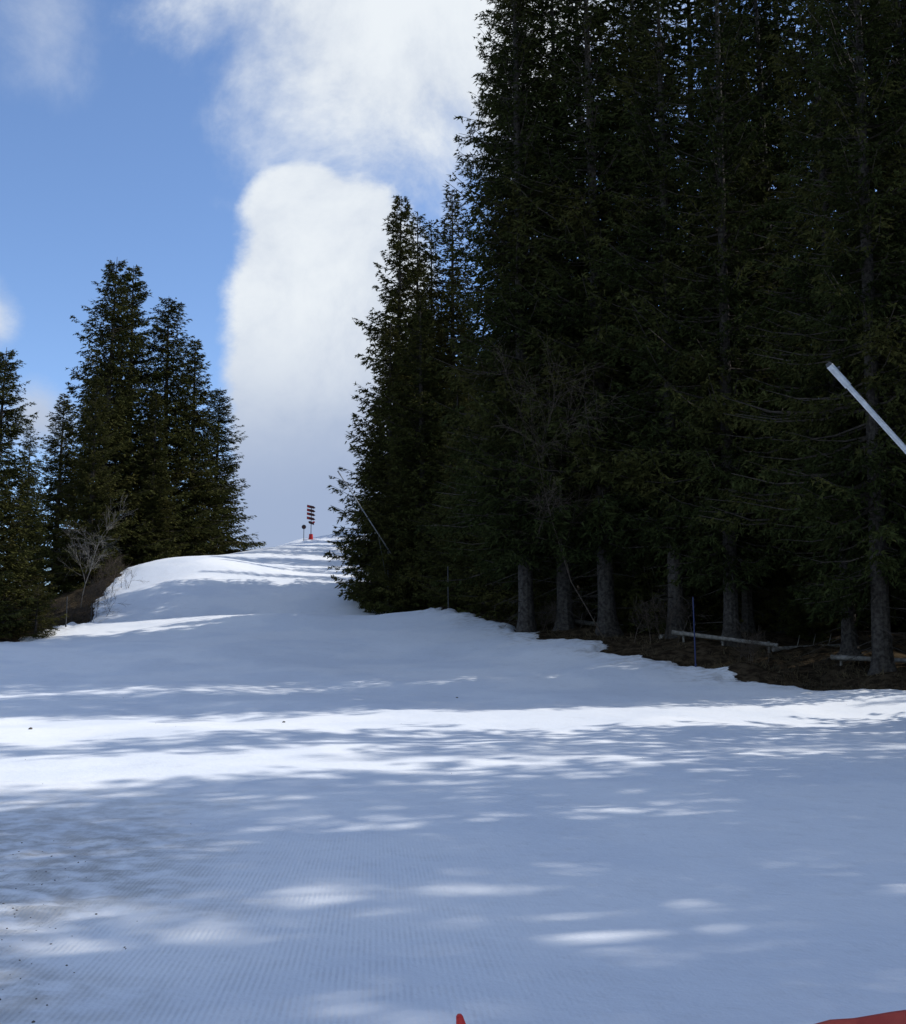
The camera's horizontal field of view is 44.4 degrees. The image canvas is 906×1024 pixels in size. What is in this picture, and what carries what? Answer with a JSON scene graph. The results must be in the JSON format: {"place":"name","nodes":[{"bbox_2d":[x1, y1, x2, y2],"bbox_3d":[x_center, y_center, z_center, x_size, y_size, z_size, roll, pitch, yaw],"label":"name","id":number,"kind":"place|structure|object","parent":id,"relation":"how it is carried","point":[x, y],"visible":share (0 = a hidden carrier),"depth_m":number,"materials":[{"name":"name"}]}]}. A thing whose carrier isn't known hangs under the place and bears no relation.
{"place":"outdoors","nodes":[
{"label":"outdoors","id":0,"kind":"place"},
{"bbox_2d":[0,0,892,585],"label":"sky","id":1,"kind":"structure","parent":0,"point":[251,157],"materials":[{"name":"blue"}]},
{"bbox_2d":[0,527,905,1023],"bbox_3d":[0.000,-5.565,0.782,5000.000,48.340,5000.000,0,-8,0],"label":"ground","id":2,"kind":"structure","parent":0,"point":[382,825],"depth_m":12.59,"materials":[{"name":"white snow"}]},
{"bbox_2d":[0,425,30,637],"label":"spruce tree","id":3,"kind":"object","parent":2,"relation":"on","point":[4,625],"visible":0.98,"depth_m":54.27,"materials":[{"name":"green plant"}]},
{"bbox_2d":[0,427,57,602],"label":"spruce tree","id":4,"kind":"object","parent":2,"relation":"on","point":[28,434],"visible":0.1,"depth_m":73.03,"materials":[{"name":"green plant"}]},
{"bbox_2d":[2,473,62,625],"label":"spruce tree","id":5,"kind":"object","parent":2,"relation":"on","point":[31,543],"visible":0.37,"depth_m":68.30,"materials":[{"name":"green plant"}]},
{"bbox_2d":[0,348,66,637],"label":"spruce tree","id":6,"kind":"object","parent":2,"relation":"on","point":[13,562],"visible":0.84,"depth_m":57.67,"materials":[{"name":"green plant"}]},
{"bbox_2d":[13,584,59,638],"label":"spruce tree","id":7,"kind":"object","parent":2,"relation":"on","point":[42,634],"visible":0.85,"depth_m":55.76,"materials":[{"name":"green plant"}]},
{"bbox_2d":[4,393,113,598],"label":"spruce tree","id":8,"kind":"object","parent":2,"relation":"on","point":[55,512],"visible":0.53,"depth_m":88.87,"materials":[{"name":"green plant"}]},
{"bbox_2d":[41,593,81,626],"bbox_3d":[-21.830,5.406,62.213,2.015,2.305,3.567,-5,-9,32],"label":"bare shrub","id":9,"kind":"object","parent":2,"relation":"on","point":[59,606],"visible":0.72,"depth_m":61.68,"materials":[{"name":"brown plant"}]},
{"bbox_2d":[65,597,67,626],"bbox_3d":[-20.828,5.524,59.813,0.089,1.940,0.089,0,-8,0],"label":"marker pole","id":10,"kind":"object","parent":2,"relation":"on","point":[66,612],"visible":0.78,"depth_m":59.81,"materials":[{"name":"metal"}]},
{"bbox_2d":[65,602,97,623],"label":"bare shrub","id":11,"kind":"object","parent":2,"relation":"on","point":[77,615],"visible":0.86,"depth_m":67.67,"materials":[{"name":"brown plant"}]},
{"bbox_2d":[37,376,133,592],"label":"spruce tree","id":12,"kind":"object","parent":2,"relation":"on","point":[90,509],"visible":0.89,"depth_m":86.53,"materials":[{"name":"green plant"}]},
{"bbox_2d":[55,493,134,605],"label":"bare tree","id":13,"kind":"object","parent":2,"relation":"on","point":[87,552],"visible":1,"depth_m":75.89,"materials":[{"name":"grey plant"}]},
{"bbox_2d":[70,587,124,621],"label":"bare shrub","id":14,"kind":"object","parent":2,"relation":"on","point":[95,606],"visible":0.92,"depth_m":69.92,"materials":[{"name":"brown plant"}]},
{"bbox_2d":[83,575,113,606],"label":"bare shrub","id":15,"kind":"object","parent":2,"relation":"on","point":[95,585],"visible":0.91,"depth_m":73.74,"materials":[{"name":"brown plant"}]},
{"bbox_2d":[42,259,175,590],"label":"spruce tree","id":16,"kind":"object","parent":2,"relation":"on","point":[107,371],"visible":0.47,"depth_m":94.92,"materials":[{"name":"green plant"}]},
{"bbox_2d":[101,547,131,579],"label":"bare shrub","id":17,"kind":"object","parent":2,"relation":"on","point":[114,565],"visible":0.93,"depth_m":81.99,"materials":[{"name":"brown plant"}]},
{"bbox_2d":[85,562,148,594],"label":"bare shrub","id":18,"kind":"object","parent":2,"relation":"on","point":[113,581],"visible":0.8,"depth_m":77.24,"materials":[{"name":"brown plant"}]},
{"bbox_2d":[77,264,195,564],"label":"spruce tree","id":19,"kind":"object","parent":2,"relation":"on","point":[143,295],"visible":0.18,"depth_m":99.18,"materials":[{"name":"green plant"}]},
{"bbox_2d":[111,393,190,565],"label":"spruce tree","id":20,"kind":"object","parent":2,"relation":"on","point":[154,516],"visible":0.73,"depth_m":94.85,"materials":[{"name":"green plant"}]},
{"bbox_2d":[107,297,227,556],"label":"spruce tree","id":21,"kind":"object","parent":2,"relation":"on","point":[167,389],"visible":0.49,"depth_m":100.39,"materials":[{"name":"green plant"}]},
{"bbox_2d":[167,339,251,556],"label":"spruce tree","id":22,"kind":"object","parent":2,"relation":"on","point":[205,444],"visible":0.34,"depth_m":103.12,"materials":[{"name":"green plant"}]},
{"bbox_2d":[195,388,265,554],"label":"spruce tree","id":23,"kind":"object","parent":2,"relation":"on","point":[226,464],"visible":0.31,"depth_m":109.57,"materials":[{"name":"green plant"}]},
{"bbox_2d":[307,505,314,539],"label":"piste direction sign","id":24,"kind":"object","parent":2,"relation":"on","point":[311,514],"visible":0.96,"depth_m":118.01,"materials":[{"name":"metal"}]},
{"bbox_2d":[0,697,642,1022],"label":"stones","id":25,"kind":"object","parent":2,"relation":"on","point":[33,1021],"visible":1,"depth_m":7.87,"materials":[{"name":"stone"}]},
{"bbox_2d":[337,471,390,600],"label":"snow lance","id":26,"kind":"object","parent":2,"relation":"on","point":[372,525],"visible":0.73,"depth_m":65.89,"materials":[{"name":"metal"}]},
{"bbox_2d":[325,315,439,614],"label":"spruce tree","id":27,"kind":"object","parent":2,"relation":"on","point":[365,587],"visible":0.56,"depth_m":69.55,"materials":[{"name":"green plant"}]},
{"bbox_2d":[323,195,452,602],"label":"spruce tree","id":28,"kind":"object","parent":2,"relation":"on","point":[398,294],"visible":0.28,"depth_m":74.04,"materials":[{"name":"green plant"}]},
{"bbox_2d":[361,422,429,614],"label":"spruce tree","id":29,"kind":"object","parent":2,"relation":"on","point":[395,600],"visible":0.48,"depth_m":67.72,"materials":[{"name":"green plant"}]},
{"bbox_2d":[355,211,444,517],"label":"spruce tree","id":30,"kind":"object","parent":2,"relation":"on","point":[421,247],"visible":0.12,"depth_m":79.22,"materials":[{"name":"green plant"}]},
{"bbox_2d":[354,295,461,612],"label":"spruce tree","id":31,"kind":"object","parent":2,"relation":"on","point":[416,445],"visible":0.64,"depth_m":68.47,"materials":[{"name":"green plant"}]},
{"bbox_2d":[409,220,450,447],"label":"spruce tree","id":32,"kind":"object","parent":2,"relation":"on","point":[430,234],"visible":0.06,"depth_m":83.07,"materials":[{"name":"green plant"}]},
{"bbox_2d":[399,370,472,607],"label":"spruce tree","id":33,"kind":"object","parent":2,"relation":"on","point":[441,454],"visible":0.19,"depth_m":66.36,"materials":[{"name":"green plant"}]},
{"bbox_2d":[410,263,479,564],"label":"spruce tree","id":34,"kind":"object","parent":2,"relation":"on","point":[452,309],"visible":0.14,"depth_m":75.15,"materials":[{"name":"green plant"}]},
{"bbox_2d":[447,566,448,607],"bbox_3d":[-0.255,4.293,60.491,0.102,2.840,0.089,0,-8,0],"label":"marker pole","id":35,"kind":"object","parent":2,"relation":"on","point":[448,587],"visible":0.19,"depth_m":60.48,"materials":[{"name":"metal"}]},
{"bbox_2d":[419,189,487,421],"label":"spruce tree","id":36,"kind":"object","parent":2,"relation":"on","point":[468,281],"visible":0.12,"depth_m":80.88,"materials":[{"name":"green plant"}]},
{"bbox_2d":[6,573,905,690],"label":"undergrowth","id":37,"kind":"object","parent":2,"relation":"on","point":[765,666],"visible":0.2,"depth_m":40.17,"materials":[{"name":"brown plant"}]},
{"bbox_2d":[456,1014,465,1023],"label":"red marker post","id":38,"kind":"object","parent":2,"relation":"on","point":[460,1019],"visible":1,"depth_m":3.12,"materials":[{"name":"plastic"}]},
{"bbox_2d":[414,387,516,609],"bbox_3d":[1.092,-0.545,63.529,6.509,13.741,7.058,-5,-9,32],"label":"spruce tree","id":39,"kind":"object","parent":2,"relation":"on","point":[447,560],"visible":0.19,"depth_m":63.00,"materials":[{"name":"green plant"}]},
{"bbox_2d":[446,399,491,609],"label":"spruce tree","id":40,"kind":"object","parent":2,"relation":"on","point":[465,592],"visible":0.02,"depth_m":61.02,"materials":[{"name":"green plant"}]},
{"bbox_2d":[428,363,516,613],"bbox_3d":[2.219,-1.220,60.959,7.010,14.798,7.601,-7,-11,40],"label":"spruce tree","id":41,"kind":"object","parent":2,"relation":"on","point":[476,610],"visible":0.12,"depth_m":59.49,"materials":[{"name":"green plant"}]},
{"bbox_2d":[431,0,595,620],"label":"spruce tree","id":42,"kind":"object","parent":2,"relation":"on","point":[494,67],"visible":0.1,"depth_m":58.26,"materials":[{"name":"green plant"}]},
{"bbox_2d":[414,0,623,632],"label":"spruce tree","id":43,"kind":"object","parent":2,"relation":"on","point":[526,568],"visible":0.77,"depth_m":51.63,"materials":[{"name":"green plant"}]},
{"bbox_2d":[457,389,597,621],"bbox_3d":[3.911,-1.507,58.241,7.398,15.728,7.488,2,-8,-17],"label":"spruce tree","id":44,"kind":"object","parent":2,"relation":"on","point":[493,595],"visible":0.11,"depth_m":56.54,"materials":[{"name":"green plant"}]},
{"bbox_2d":[498,525,597,628],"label":"spruce tree","id":45,"kind":"object","parent":2,"relation":"on","point":[541,588],"visible":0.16,"depth_m":53.48,"materials":[{"name":"green plant"}]},
{"bbox_2d":[460,327,637,636],"bbox_3d":[4.484,-1.131,47.434,7.778,13.188,13.070,-2,-8,14],"label":"bare tree","id":46,"kind":"object","parent":2,"relation":"on","point":[548,506],"visible":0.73,"depth_m":46.04,"materials":[{"name":"brown plant"}]},
{"bbox_2d":[441,0,680,630],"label":"spruce tree","id":47,"kind":"object","parent":2,"relation":"on","point":[565,595],"visible":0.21,"depth_m":51.13,"materials":[{"name":"green plant"}]},
{"bbox_2d":[536,593,597,630],"bbox_3d":[5.301,4.494,50.675,3.220,2.080,1.819,-5,-10,33],"label":"bare shrub","id":48,"kind":"object","parent":2,"relation":"on","point":[554,604],"visible":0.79,"depth_m":50.69,"materials":[{"name":"brown plant"}]},
{"bbox_2d":[493,0,697,636],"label":"spruce tree","id":49,"kind":"object","parent":2,"relation":"on","point":[580,288],"visible":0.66,"depth_m":49.50,"materials":[{"name":"green plant"}]},
{"bbox_2d":[575,614,623,628],"bbox_3d":[6.534,5.066,51.791,0.237,0.911,4.764,5,-9,-32],"label":"fallen log","id":50,"kind":"object","parent":2,"relation":"on","point":[584,622],"visible":0.31,"depth_m":52.11,"materials":[{"name":"brown wood"}]},
{"bbox_2d":[549,0,718,626],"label":"spruce tree","id":51,"kind":"object","parent":2,"relation":"on","point":[633,3],"visible":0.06,"depth_m":53.28,"materials":[{"name":"green plant"}]},
{"bbox_2d":[582,428,687,633],"bbox_3d":[8.318,0.594,50.553,5.279,10.436,4.388,-7,-11,40],"label":"spruce tree","id":52,"kind":"object","parent":2,"relation":"on","point":[624,591],"visible":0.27,"depth_m":49.33,"materials":[{"name":"green plant"}]},
{"bbox_2d":[407,0,905,633],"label":"spruce forest","id":53,"kind":"object","parent":2,"relation":"on","point":[749,620],"visible":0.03,"depth_m":55.30,"materials":[{"name":"green plant"}]},
{"bbox_2d":[626,585,713,643],"bbox_3d":[8.600,4.017,44.478,2.236,2.557,3.959,4,-9,-28],"label":"bare shrub","id":54,"kind":"object","parent":2,"relation":"on","point":[655,618],"visible":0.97,"depth_m":44.85,"materials":[{"name":"brown plant"}]},
{"bbox_2d":[572,0,778,638],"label":"spruce tree","id":55,"kind":"object","parent":2,"relation":"on","point":[653,471],"visible":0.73,"depth_m":46.87,"materials":[{"name":"green plant"}]},
{"bbox_2d":[659,622,706,638],"bbox_3d":[9.867,5.047,47.233,0.238,0.811,3.967,-7,-11,41],"label":"fallen log","id":56,"kind":"object","parent":2,"relation":"on","point":[661,635],"visible":0.2,"depth_m":47.69,"materials":[{"name":"brown wood"}]},
{"bbox_2d":[640,418,741,631],"bbox_3d":[11.065,0.287,51.619,5.972,11.627,5.508,-1,-8,8],"label":"spruce tree","id":57,"kind":"object","parent":2,"relation":"on","point":[707,605],"visible":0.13,"depth_m":50.07,"materials":[{"name":"green plant"}]},
{"bbox_2d":[692,597,696,666],"bbox_3d":[8.444,4.335,38.774,0.073,2.740,0.075,-8,-11,44],"label":"blue marker pole","id":58,"kind":"object","parent":2,"relation":"on","point":[694,633],"visible":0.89,"depth_m":38.77,"materials":[{"name":"paint"}]},
{"bbox_2d":[629,0,810,646],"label":"spruce tree","id":59,"kind":"object","parent":2,"relation":"on","point":[724,286],"visible":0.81,"depth_m":44.65,"materials":[{"name":"green plant"}]},
{"bbox_2d":[733,625,780,662],"bbox_3d":[11.004,4.722,39.879,2.666,1.722,1.506,4,-9,-25],"label":"bare shrub","id":60,"kind":"object","parent":2,"relation":"on","point":[749,646],"visible":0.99,"depth_m":39.67,"materials":[{"name":"brown plant"}]},
{"bbox_2d":[663,0,856,634],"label":"spruce tree","id":61,"kind":"object","parent":2,"relation":"on","point":[763,44],"visible":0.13,"depth_m":49.73,"materials":[{"name":"green plant"}]},
{"bbox_2d":[714,453,820,632],"bbox_3d":[13.709,1.208,48.656,4.492,9.437,4.438,-5,-9,32],"label":"spruce tree","id":62,"kind":"object","parent":2,"relation":"on","point":[770,622],"visible":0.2,"depth_m":47.41,"materials":[{"name":"green plant"}]},
{"bbox_2d":[671,630,905,665],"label":"wooden rail fence","id":63,"kind":"object","parent":2,"relation":"on","point":[683,634],"visible":0.59,"depth_m":41.77,"materials":[{"name":"grey wood"}]},
{"bbox_2d":[690,0,905,660],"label":"spruce tree","id":64,"kind":"object","parent":2,"relation":"on","point":[849,636],"visible":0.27,"depth_m":41.33,"materials":[{"name":"green plant"}]},
{"bbox_2d":[771,634,839,651],"bbox_3d":[13.999,5.084,43.187,3.545,0.726,0.221,2,-8,-16],"label":"fallen log","id":65,"kind":"object","parent":2,"relation":"on","point":[775,649],"visible":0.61,"depth_m":42.86,"materials":[{"name":"brown wood"}]},
{"bbox_2d":[763,460,857,642],"bbox_3d":[14.507,1.511,46.398,3.993,8.388,3.945,4,-9,-24],"label":"spruce tree","id":66,"kind":"object","parent":2,"relation":"on","point":[803,627],"visible":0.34,"depth_m":45.46,"materials":[{"name":"green plant"}]},
{"bbox_2d":[720,0,905,675],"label":"spruce tree","id":67,"kind":"object","parent":2,"relation":"on","point":[874,346],"visible":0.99,"depth_m":36.93,"materials":[{"name":"green plant"}]},
{"bbox_2d":[779,0,905,645],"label":"spruce tree","id":68,"kind":"object","parent":2,"relation":"on","point":[899,24],"visible":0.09,"depth_m":40.82,"materials":[{"name":"green plant"}]},
{"bbox_2d":[816,1010,905,1023],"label":"red safety banner","id":69,"kind":"object","parent":2,"relation":"on","point":[895,1017],"visible":1,"depth_m":3.54,"materials":[{"name":"fabric"}]},
{"bbox_2d":[826,362,905,453],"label":"snow lance","id":70,"kind":"object","parent":2,"relation":"on","point":[838,375],"visible":1,"depth_m":15.33,"materials":[{"name":"metal"}]}
]}

